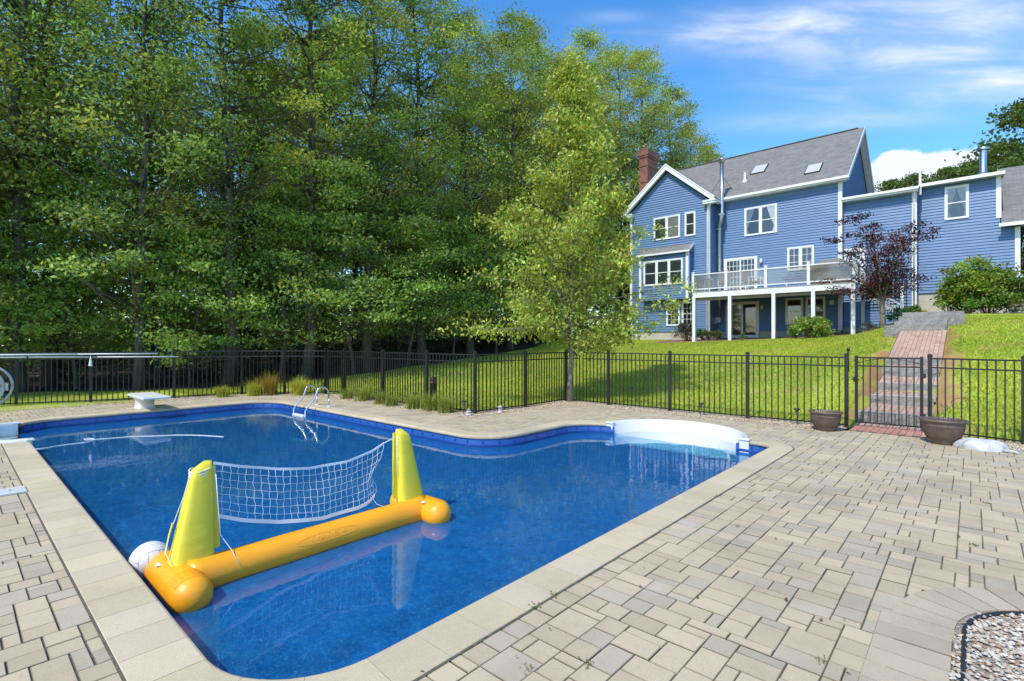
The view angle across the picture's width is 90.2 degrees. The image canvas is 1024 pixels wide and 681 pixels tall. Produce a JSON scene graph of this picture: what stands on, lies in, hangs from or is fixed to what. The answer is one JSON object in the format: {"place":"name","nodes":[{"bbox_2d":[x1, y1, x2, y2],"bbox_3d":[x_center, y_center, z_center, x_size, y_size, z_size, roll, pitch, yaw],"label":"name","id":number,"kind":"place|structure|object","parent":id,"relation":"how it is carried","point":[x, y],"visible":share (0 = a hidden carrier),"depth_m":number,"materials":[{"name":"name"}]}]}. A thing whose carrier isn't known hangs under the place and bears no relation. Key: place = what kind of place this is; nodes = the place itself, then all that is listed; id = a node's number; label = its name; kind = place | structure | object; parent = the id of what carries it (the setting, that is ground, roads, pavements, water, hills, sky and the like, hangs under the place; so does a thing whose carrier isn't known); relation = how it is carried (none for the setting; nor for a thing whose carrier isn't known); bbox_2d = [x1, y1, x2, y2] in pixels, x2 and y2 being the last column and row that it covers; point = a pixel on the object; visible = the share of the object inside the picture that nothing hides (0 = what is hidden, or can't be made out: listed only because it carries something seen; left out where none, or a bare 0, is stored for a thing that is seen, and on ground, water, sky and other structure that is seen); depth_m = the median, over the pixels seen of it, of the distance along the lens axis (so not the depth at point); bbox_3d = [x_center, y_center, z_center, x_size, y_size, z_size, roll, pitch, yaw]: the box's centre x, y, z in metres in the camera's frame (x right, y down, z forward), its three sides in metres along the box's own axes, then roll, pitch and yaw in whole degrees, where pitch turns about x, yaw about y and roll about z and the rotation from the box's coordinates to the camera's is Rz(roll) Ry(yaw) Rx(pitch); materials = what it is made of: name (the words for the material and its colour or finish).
{"place":"outdoors","nodes":[
{"label":"outdoors","id":0,"kind":"place"},
{"bbox_2d":[0,395,1023,680],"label":"pool deck","id":1,"kind":"structure","parent":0,"point":[742,579],"depth_m":3.63,"materials":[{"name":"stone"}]},
{"bbox_2d":[127,392,170,408],"bbox_3d":[-9.037,1.522,12.687,1.580,0.355,0.560,0,0,42],"label":"diving stand","id":2,"kind":"object","parent":1,"relation":"on","point":[144,400],"visible":1,"depth_m":12.68,"materials":[{"name":"white plastic"}]},
{"bbox_2d":[1,400,793,680],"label":"swimming pool","id":3,"kind":"structure","parent":1,"relation":"in","point":[143,635],"depth_m":3.81,"materials":[{"name":"concrete"}]},
{"bbox_2d":[0,421,34,443],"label":"pool steps","id":4,"kind":"structure","parent":3,"relation":"attached to","point":[8,432],"depth_m":10.15,"materials":[{"name":"white plastic"}]},
{"bbox_2d":[19,408,755,679],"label":"water","id":5,"kind":"structure","parent":3,"relation":"in","point":[519,511],"depth_m":5.84,"materials":[{"name":"blue liquid"}]},
{"bbox_2d":[128,541,170,579],"bbox_3d":[-2.922,1.775,4.120,0.290,0.290,0.290,0,0,42],"label":"volleyball","id":6,"kind":"object","parent":5,"relation":"on","point":[142,556],"visible":0.52,"depth_m":4.02,"materials":[{"name":"white plastic"}]},
{"bbox_2d":[144,429,450,612],"bbox_3d":[-1.774,1.458,4.728,0.934,1.036,2.584,0,0,42],"label":"volleyball float","id":7,"kind":"object","parent":5,"relation":"on","point":[190,570],"visible":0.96,"depth_m":4.18,"materials":[{"name":"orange plastic"}]},
{"bbox_2d":[605,419,750,452],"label":"pool steps","id":8,"kind":"structure","parent":3,"relation":"in","point":[732,435],"depth_m":10.38,"materials":[{"name":"white plastic"}]},
{"bbox_2d":[616,431,735,450],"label":"water","id":9,"kind":"structure","parent":8,"relation":"in","point":[698,440],"depth_m":9.84,"materials":[{"name":"white liquid"}]},
{"bbox_2d":[808,384,842,431],"bbox_3d":[5.923,1.234,9.634,0.569,0.933,0.530,0,0,42],"label":"planter","id":10,"kind":"object","parent":1,"relation":"on","point":[825,420],"visible":1,"depth_m":9.49,"materials":[{"name":"brown plastic"}]},
{"bbox_2d":[919,398,968,445],"bbox_3d":[7.105,1.317,8.405,0.630,0.766,0.587,0,0,42],"label":"planter","id":11,"kind":"object","parent":1,"relation":"on","point":[943,430],"visible":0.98,"depth_m":8.27,"materials":[{"name":"brown plastic"}]},
{"bbox_2d":[948,612,1023,680],"bbox_3d":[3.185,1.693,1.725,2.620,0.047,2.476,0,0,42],"label":"gravel","id":12,"kind":"structure","parent":1,"relation":"on","point":[992,632],"depth_m":2.79,"materials":[{"name":"white gravel"}]},
{"bbox_2d":[960,611,1023,680],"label":"bed edging","id":13,"kind":"object","parent":12,"relation":"on","point":[963,664],"visible":0.94,"depth_m":2.96,"materials":[{"name":"black plastic"}]},
{"bbox_2d":[0,313,1023,451],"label":"ground","id":14,"kind":"structure","parent":0,"point":[949,351],"depth_m":15.83,"materials":[{"name":"green plant"}]},
{"bbox_2d":[0,161,39,340],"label":"understory tree","id":15,"kind":"object","parent":14,"relation":"on","point":[5,293],"visible":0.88,"depth_m":15.34,"materials":[{"name":"green plant"}]},
{"bbox_2d":[0,12,47,290],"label":"woodland tree","id":16,"kind":"object","parent":14,"relation":"on","point":[3,118],"visible":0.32,"depth_m":16.24,"materials":[{"name":"green plant"}]},
{"bbox_2d":[0,211,99,368],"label":"understory tree","id":17,"kind":"object","parent":14,"relation":"on","point":[10,290],"visible":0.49,"depth_m":16.58,"materials":[{"name":"green plant"}]},
{"bbox_2d":[0,0,99,250],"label":"woodland tree","id":18,"kind":"object","parent":14,"relation":"on","point":[31,46],"visible":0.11,"depth_m":17.76,"materials":[{"name":"green plant"}]},
{"bbox_2d":[0,153,123,351],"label":"understory tree","id":19,"kind":"object","parent":14,"relation":"on","point":[8,233],"visible":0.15,"depth_m":18.17,"materials":[{"name":"green plant"}]},
{"bbox_2d":[0,0,140,378],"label":"woodland tree","id":20,"kind":"object","parent":14,"relation":"on","point":[64,373],"visible":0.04,"depth_m":22.75,"materials":[{"name":"green plant"}]},
{"bbox_2d":[23,245,131,378],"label":"understory tree","id":21,"kind":"object","parent":14,"relation":"on","point":[73,339],"visible":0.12,"depth_m":21.88,"materials":[{"name":"green plant"}]},
{"bbox_2d":[0,0,165,386],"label":"woodland tree","id":22,"kind":"object","parent":14,"relation":"on","point":[48,9],"visible":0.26,"depth_m":18.10,"materials":[{"name":"green plant"}]},
{"bbox_2d":[0,165,173,388],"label":"understory tree","id":23,"kind":"object","parent":14,"relation":"on","point":[65,325],"visible":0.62,"depth_m":16.90,"materials":[{"name":"green plant"}]},
{"bbox_2d":[0,0,186,391],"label":"woodland tree","id":24,"kind":"object","parent":14,"relation":"on","point":[15,109],"visible":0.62,"depth_m":16.45,"materials":[{"name":"green plant"}]},
{"bbox_2d":[0,0,272,389],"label":"woodland tree","id":25,"kind":"object","parent":14,"relation":"on","point":[143,243],"visible":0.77,"depth_m":16.37,"materials":[{"name":"green plant"}]},
{"bbox_2d":[14,140,262,384],"bbox_3d":[-13.426,-2.579,18.973,7.265,9.382,7.102,0,0,-4],"label":"understory tree","id":26,"kind":"object","parent":14,"relation":"on","point":[131,186],"visible":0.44,"depth_m":17.70,"materials":[{"name":"green plant"}]},
{"bbox_2d":[56,1,233,379],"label":"woodland tree","id":27,"kind":"object","parent":14,"relation":"on","point":[126,25],"visible":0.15,"depth_m":20.71,"materials":[{"name":"green plant"}]},
{"bbox_2d":[0,348,326,404],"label":"metal fence","id":28,"kind":"object","parent":14,"relation":"on","point":[241,356],"visible":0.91,"depth_m":14.95,"materials":[{"name":"black metal"}]},
{"bbox_2d":[89,59,240,373],"bbox_3d":[-17.392,-5.981,25.255,6.735,15.962,7.587,0,0,-9],"label":"woodland tree","id":29,"kind":"object","parent":14,"relation":"on","point":[190,112],"visible":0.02,"depth_m":24.82,"materials":[{"name":"green plant"}]},
{"bbox_2d":[87,204,247,378],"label":"understory tree","id":30,"kind":"object","parent":14,"relation":"on","point":[212,331],"visible":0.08,"depth_m":21.71,"materials":[{"name":"green plant"}]},
{"bbox_2d":[105,223,274,386],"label":"understory tree","id":31,"kind":"object","parent":14,"relation":"on","point":[200,235],"visible":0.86,"depth_m":17.60,"materials":[{"name":"green plant"}]},
{"bbox_2d":[68,0,359,384],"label":"woodland tree","id":32,"kind":"object","parent":14,"relation":"on","point":[226,124],"visible":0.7,"depth_m":18.55,"materials":[{"name":"green plant"}]},
{"bbox_2d":[186,72,293,368],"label":"woodland tree","id":33,"kind":"object","parent":14,"relation":"on","point":[238,178],"visible":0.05,"depth_m":27.67,"materials":[{"name":"green plant"}]},
{"bbox_2d":[150,5,349,374],"bbox_3d":[-11.621,-6.443,23.333,8.825,16.677,7.885,0,0,2],"label":"woodland tree","id":34,"kind":"object","parent":14,"relation":"on","point":[267,133],"visible":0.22,"depth_m":23.07,"materials":[{"name":"green plant"}]},
{"bbox_2d":[205,53,334,364],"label":"woodland tree","id":35,"kind":"object","parent":14,"relation":"on","point":[262,181],"visible":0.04,"depth_m":29.15,"materials":[{"name":"green plant"}]},
{"bbox_2d":[192,178,373,380],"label":"understory tree","id":36,"kind":"object","parent":14,"relation":"on","point":[287,218],"visible":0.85,"depth_m":19.49,"materials":[{"name":"green plant"}]},
{"bbox_2d":[221,181,357,367],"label":"understory tree","id":37,"kind":"object","parent":14,"relation":"on","point":[331,318],"visible":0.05,"depth_m":25.35,"materials":[{"name":"green plant"}]},
{"bbox_2d":[0,318,592,386],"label":"undergrowth","id":38,"kind":"object","parent":14,"relation":"on","point":[375,343],"visible":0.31,"depth_m":22.69,"materials":[{"name":"green plant"}]},
{"bbox_2d":[219,199,374,372],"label":"understory tree","id":39,"kind":"object","parent":14,"relation":"on","point":[266,286],"visible":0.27,"depth_m":21.93,"materials":[{"name":"green plant"}]},
{"bbox_2d":[191,0,417,378],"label":"woodland tree","id":40,"kind":"object","parent":14,"relation":"on","point":[310,132],"visible":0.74,"depth_m":20.03,"materials":[{"name":"green plant"}]},
{"bbox_2d":[0,73,629,370],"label":"distant woodland","id":41,"kind":"object","parent":14,"relation":"on","point":[223,346],"visible":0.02,"depth_m":39.10,"materials":[{"name":"green plant"}]},
{"bbox_2d":[244,23,393,366],"bbox_3d":[-9.736,-7.202,26.591,7.554,17.904,8.510,0,0,42],"label":"woodland tree","id":42,"kind":"object","parent":14,"relation":"on","point":[326,119],"visible":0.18,"depth_m":25.34,"materials":[{"name":"green plant"}]},
{"bbox_2d":[240,152,428,374],"bbox_3d":[-6.672,-2.709,20.981,6.934,9.161,7.093,0,0,-3],"label":"understory tree","id":43,"kind":"object","parent":14,"relation":"on","point":[355,222],"visible":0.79,"depth_m":20.05,"materials":[{"name":"green plant"}]},
{"bbox_2d":[273,4,414,362],"bbox_3d":[-8.412,-7.964,27.324,7.290,19.156,7.417,0,0,6],"label":"woodland tree","id":44,"kind":"object","parent":14,"relation":"on","point":[355,269],"visible":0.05,"depth_m":27.16,"materials":[{"name":"green plant"}]},
{"bbox_2d":[253,0,489,371],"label":"woodland tree","id":45,"kind":"object","parent":14,"relation":"on","point":[366,340],"visible":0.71,"depth_m":21.55,"materials":[{"name":"green plant"}]},
{"bbox_2d":[346,86,442,355],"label":"woodland tree","id":46,"kind":"object","parent":14,"relation":"on","point":[396,197],"visible":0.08,"depth_m":30.03,"materials":[{"name":"green plant"}]},
{"bbox_2d":[337,186,458,361],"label":"understory tree","id":47,"kind":"object","parent":14,"relation":"on","point":[400,313],"visible":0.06,"depth_m":26.35,"materials":[{"name":"green plant"}]},
{"bbox_2d":[362,263,441,356],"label":"understory tree","id":48,"kind":"object","parent":14,"relation":"on","point":[387,337],"visible":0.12,"depth_m":29.77,"materials":[{"name":"green plant"}]},
{"bbox_2d":[333,0,504,363],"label":"woodland tree","id":49,"kind":"object","parent":14,"relation":"on","point":[421,346],"visible":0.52,"depth_m":24.00,"materials":[{"name":"green plant"}]},
{"bbox_2d":[343,190,501,366],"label":"understory tree","id":50,"kind":"object","parent":14,"relation":"on","point":[411,266],"visible":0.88,"depth_m":22.11,"materials":[{"name":"green plant"}]},
{"bbox_2d":[382,202,512,359],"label":"understory tree","id":51,"kind":"object","parent":14,"relation":"on","point":[453,245],"visible":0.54,"depth_m":24.51,"materials":[{"name":"green plant"}]},
{"bbox_2d":[403,50,521,346],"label":"woodland tree","id":52,"kind":"object","parent":14,"relation":"on","point":[480,206],"visible":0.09,"depth_m":32.48,"materials":[{"name":"green plant"}]},
{"bbox_2d":[384,1,551,356],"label":"woodland tree","id":53,"kind":"object","parent":14,"relation":"on","point":[470,341],"visible":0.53,"depth_m":25.63,"materials":[{"name":"green plant"}]},
{"bbox_2d":[438,81,531,336],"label":"woodland tree","id":54,"kind":"object","parent":14,"relation":"on","point":[492,157],"visible":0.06,"depth_m":34.29,"materials":[{"name":"green plant"}]},
{"bbox_2d":[435,209,543,353],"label":"understory tree","id":55,"kind":"object","parent":14,"relation":"on","point":[505,314],"visible":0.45,"depth_m":26.29,"materials":[{"name":"green plant"}]},
{"bbox_2d":[446,0,568,349],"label":"woodland tree","id":56,"kind":"object","parent":14,"relation":"on","point":[504,40],"visible":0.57,"depth_m":27.99,"materials":[{"name":"green plant"}]},
{"bbox_2d":[0,393,1023,451],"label":"gravel strip","id":57,"kind":"object","parent":14,"relation":"on","point":[674,413],"visible":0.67,"depth_m":12.14,"materials":[{"name":"grey gravel"}]},
{"bbox_2d":[251,369,282,395],"bbox_3d":[-7.524,1.283,15.844,1.571,0.835,1.582,0,0,42],"label":"grass clump","id":58,"kind":"object","parent":57,"relation":"on","point":[270,387],"visible":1,"depth_m":15.79,"materials":[{"name":"green plant"}]},
{"bbox_2d":[343,348,476,413],"bbox_3d":[-3.038,1.095,13.758,5.926,1.710,0.166,0,0,42],"label":"metal fence","id":59,"kind":"object","parent":57,"relation":"on","point":[426,359],"visible":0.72,"depth_m":13.42,"materials":[{"name":"black metal"}]},
{"bbox_2d":[327,350,342,392],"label":"metal gate","id":60,"kind":"structure","parent":59,"relation":"attached to","point":[335,356],"depth_m":15.96,"materials":[{"name":"black metal"}]},
{"bbox_2d":[477,349,567,411],"bbox_3d":[0.383,1.095,13.044,0.157,1.710,3.500,0,0,43],"label":"metal fence","id":61,"kind":"object","parent":57,"relation":"on","point":[525,353],"visible":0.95,"depth_m":12.91,"materials":[{"name":"black metal"}]},
{"bbox_2d":[567,350,848,430],"bbox_3d":[4.009,1.095,12.087,6.689,1.710,0.119,0,0,41],"label":"metal fence","id":62,"kind":"object","parent":57,"relation":"on","point":[846,392],"visible":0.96,"depth_m":11.55,"materials":[{"name":"black metal"}]},
{"bbox_2d":[927,354,1023,444],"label":"metal fence","id":63,"kind":"object","parent":57,"relation":"on","point":[930,358],"visible":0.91,"depth_m":8.66,"materials":[{"name":"black metal"}]},
{"bbox_2d":[851,356,925,427],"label":"metal gate","id":64,"kind":"structure","parent":63,"relation":"attached to","point":[855,379],"depth_m":9.75,"materials":[{"name":"black metal"}]},
{"bbox_2d":[492,227,587,344],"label":"understory tree","id":65,"kind":"object","parent":14,"relation":"on","point":[548,272],"visible":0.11,"depth_m":29.46,"materials":[{"name":"green plant"}]},
{"bbox_2d":[472,26,608,333],"bbox_3d":[1.171,-10.789,36.032,10.786,21.456,9.637,0,0,42],"label":"woodland tree","id":66,"kind":"object","parent":14,"relation":"on","point":[531,50],"visible":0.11,"depth_m":34.67,"materials":[{"name":"green plant"}]},
{"bbox_2d":[485,51,625,339],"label":"woodland tree","id":67,"kind":"object","parent":14,"relation":"on","point":[540,105],"visible":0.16,"depth_m":30.72,"materials":[{"name":"green plant"}]},
{"bbox_2d":[438,45,697,401],"bbox_3d":[1.624,-3.233,14.188,5.603,10.073,5.000,0,0,42],"label":"young tree","id":68,"kind":"object","parent":14,"relation":"on","point":[573,127],"visible":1,"depth_m":13.88,"materials":[{"name":"green plant"}]},
{"bbox_2d":[522,55,640,330],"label":"woodland tree","id":69,"kind":"object","parent":14,"relation":"on","point":[608,111],"visible":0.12,"depth_m":33.23,"materials":[{"name":"green plant"}]},
{"bbox_2d":[526,23,647,327],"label":"woodland tree","id":70,"kind":"object","parent":14,"relation":"on","point":[586,38],"visible":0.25,"depth_m":37.38,"materials":[{"name":"green plant"}]},
{"bbox_2d":[557,38,680,320],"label":"woodland tree","id":71,"kind":"object","parent":14,"relation":"on","point":[621,60],"visible":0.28,"depth_m":40.32,"materials":[{"name":"green plant"}]},
{"bbox_2d":[602,43,706,295],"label":"woodland tree","id":72,"kind":"object","parent":14,"relation":"on","point":[645,54],"visible":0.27,"depth_m":42.28,"materials":[{"name":"green plant"}]},
{"bbox_2d":[628,83,716,273],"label":"woodland tree","id":73,"kind":"object","parent":14,"relation":"on","point":[689,114],"visible":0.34,"depth_m":45.18,"materials":[{"name":"green plant"}]},
{"bbox_2d":[666,121,731,169],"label":"woodland tree","id":74,"kind":"object","parent":14,"relation":"on","point":[706,150],"visible":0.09,"depth_m":49.45,"materials":[{"name":"green plant"}]},
{"bbox_2d":[692,257,864,341],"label":"raised deck","id":75,"kind":"structure","parent":14,"relation":"on","point":[808,289],"depth_m":23.56,"materials":[{"name":"white paint"}]},
{"bbox_2d":[810,258,851,284],"bbox_3d":[14.123,-3.030,22.481,1.617,1.120,0.732,0,0,42],"label":"covered grill","id":76,"kind":"object","parent":75,"relation":"on","point":[829,271],"visible":0.71,"depth_m":22.22,"materials":[{"name":"grey fabric"}]},
{"bbox_2d":[786,315,834,337],"bbox_3d":[12.832,-0.548,21.959,1.835,1.104,1.794,0,0,22],"label":"shrub","id":77,"kind":"object","parent":14,"relation":"on","point":[815,325],"visible":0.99,"depth_m":21.64,"materials":[{"name":"green plant"}]},
{"bbox_2d":[621,127,1023,339],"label":"blue house","id":78,"kind":"structure","parent":14,"relation":"on","point":[783,205],"depth_m":27.18,"materials":[{"name":"wood"}]},
{"bbox_2d":[643,258,682,285],"bbox_3d":[8.686,-3.925,29.397,2.410,1.450,0.041,0,0,42],"label":"window","id":79,"kind":"structure","parent":78,"relation":"in","point":[651,273],"depth_m":29.42,"materials":[{"name":"white paint"}]},
{"bbox_2d":[653,214,679,240],"bbox_3d":[9.042,-6.600,29.830,1.640,1.340,0.041,0,0,42],"label":"window","id":80,"kind":"structure","parent":78,"relation":"in","point":[672,220],"depth_m":29.77,"materials":[{"name":"white paint"}]},
{"bbox_2d":[724,256,756,289],"bbox_3d":[12.663,-3.535,28.281,1.770,2.130,0.046,0,0,42],"label":"sliding door","id":81,"kind":"structure","parent":78,"relation":"in","point":[742,263],"depth_m":28.30,"materials":[{"name":"white paint"}]},
{"bbox_2d":[726,301,758,337],"bbox_3d":[12.737,-1.150,28.214,1.730,1.980,0.046,0,0,42],"label":"sliding door","id":82,"kind":"structure","parent":78,"relation":"in","point":[745,315],"depth_m":28.14,"materials":[{"name":"white paint"}]},
{"bbox_2d":[744,203,776,235],"bbox_3d":[13.437,-6.510,27.586,1.650,1.540,0.041,0,0,42],"label":"window","id":83,"kind":"structure","parent":78,"relation":"in","point":[758,220],"depth_m":27.57,"materials":[{"name":"white glass"}]},
{"bbox_2d":[785,297,802,324],"bbox_3d":[14.654,-1.520,26.487,0.830,1.380,0.041,0,0,42],"label":"window","id":84,"kind":"structure","parent":78,"relation":"in","point":[793,306],"depth_m":26.53,"materials":[{"name":"glass"}]},
{"bbox_2d":[787,245,813,270],"bbox_3d":[14.869,-4.245,26.293,1.230,1.210,0.041,0,0,42],"label":"window","id":85,"kind":"structure","parent":78,"relation":"in","point":[800,255],"depth_m":26.27,"materials":[{"name":"white paint"}]},
{"bbox_2d":[945,184,968,219],"bbox_3d":[20.334,-6.320,23.325,0.840,1.520,0.041,0,0,42],"label":"window","id":86,"kind":"structure","parent":78,"relation":"in","point":[956,197],"depth_m":23.32,"materials":[{"name":"white glass"}]},
{"bbox_2d":[814,211,944,328],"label":"purple tree","id":87,"kind":"object","parent":14,"relation":"on","point":[880,284],"visible":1,"depth_m":20.20,"materials":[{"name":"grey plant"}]},
{"bbox_2d":[858,410,919,425],"bbox_3d":[7.767,1.645,10.407,1.180,0.311,0.202,0,0,42],"label":"stone step","id":88,"kind":"object","parent":14,"relation":"on","point":[888,418],"visible":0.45,"depth_m":10.40,"materials":[{"name":"stone"}]},
{"bbox_2d":[887,171,939,188],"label":"roofline tree","id":89,"kind":"object","parent":14,"relation":"on","point":[912,179],"visible":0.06,"depth_m":57.05,"materials":[{"name":"green plant"}]},
{"bbox_2d":[884,325,945,337],"bbox_3d":[13.022,-0.220,16.488,1.530,0.540,0.772,0,0,42],"label":"stone step","id":90,"kind":"object","parent":14,"relation":"on","point":[891,330],"visible":0.52,"depth_m":16.33,"materials":[{"name":"stone"}]},
{"bbox_2d":[931,253,1002,312],"bbox_3d":[18.908,-2.281,21.148,2.049,2.503,1.953,0,0,-15],"label":"shrub","id":91,"kind":"object","parent":14,"relation":"on","point":[979,261],"visible":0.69,"depth_m":20.91,"materials":[{"name":"green plant"}]},
{"bbox_2d":[929,262,1023,312],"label":"shrub","id":92,"kind":"object","parent":14,"relation":"on","point":[997,272],"visible":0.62,"depth_m":20.58,"materials":[{"name":"green plant"}]},
{"bbox_2d":[944,97,1023,273],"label":"roofline tree","id":93,"kind":"object","parent":14,"relation":"on","point":[1015,118],"visible":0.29,"depth_m":40.25,"materials":[{"name":"green plant"}]},
{"bbox_2d":[980,273,1023,312],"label":"shrub","id":94,"kind":"object","parent":14,"relation":"on","point":[1002,298],"visible":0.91,"depth_m":19.73,"materials":[{"name":"green plant"}]},
{"bbox_2d":[0,0,1023,345],"label":"sky","id":95,"kind":"structure","parent":0,"point":[923,78],"materials":[{"name":"blue"}]},
{"bbox_2d":[851,330,946,437],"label":"brick path","id":96,"kind":"structure","parent":0,"point":[879,428],"depth_m":12.72,"materials":[{"name":"brick"}]},
{"bbox_2d":[871,394,933,406],"bbox_3d":[8.686,1.419,11.395,1.140,0.361,0.202,0,0,42],"label":"stone step","id":97,"kind":"object","parent":96,"relation":"on","point":[894,400],"visible":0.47,"depth_m":11.37,"materials":[{"name":"stone"}]},
{"bbox_2d":[878,382,936,390],"bbox_3d":[9.502,1.204,12.276,1.150,0.351,0.201,0,0,42],"label":"stone step","id":98,"kind":"object","parent":96,"relation":"on","point":[895,386],"visible":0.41,"depth_m":12.27,"materials":[{"name":"stone"}]},
{"bbox_2d":[882,367,939,377],"bbox_3d":[10.008,0.879,12.829,1.140,0.361,0.201,0,0,42],"label":"stone step","id":99,"kind":"object","parent":96,"relation":"on","point":[903,372],"visible":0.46,"depth_m":12.79,"materials":[{"name":"stone"}]},
{"bbox_2d":[952,437,1020,454],"bbox_3d":[7.346,1.624,7.915,0.776,0.184,0.415,0,0,42],"label":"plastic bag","id":100,"kind":"object","parent":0,"point":[980,444],"visible":1,"depth_m":7.84,"materials":[{"name":"white plastic"}]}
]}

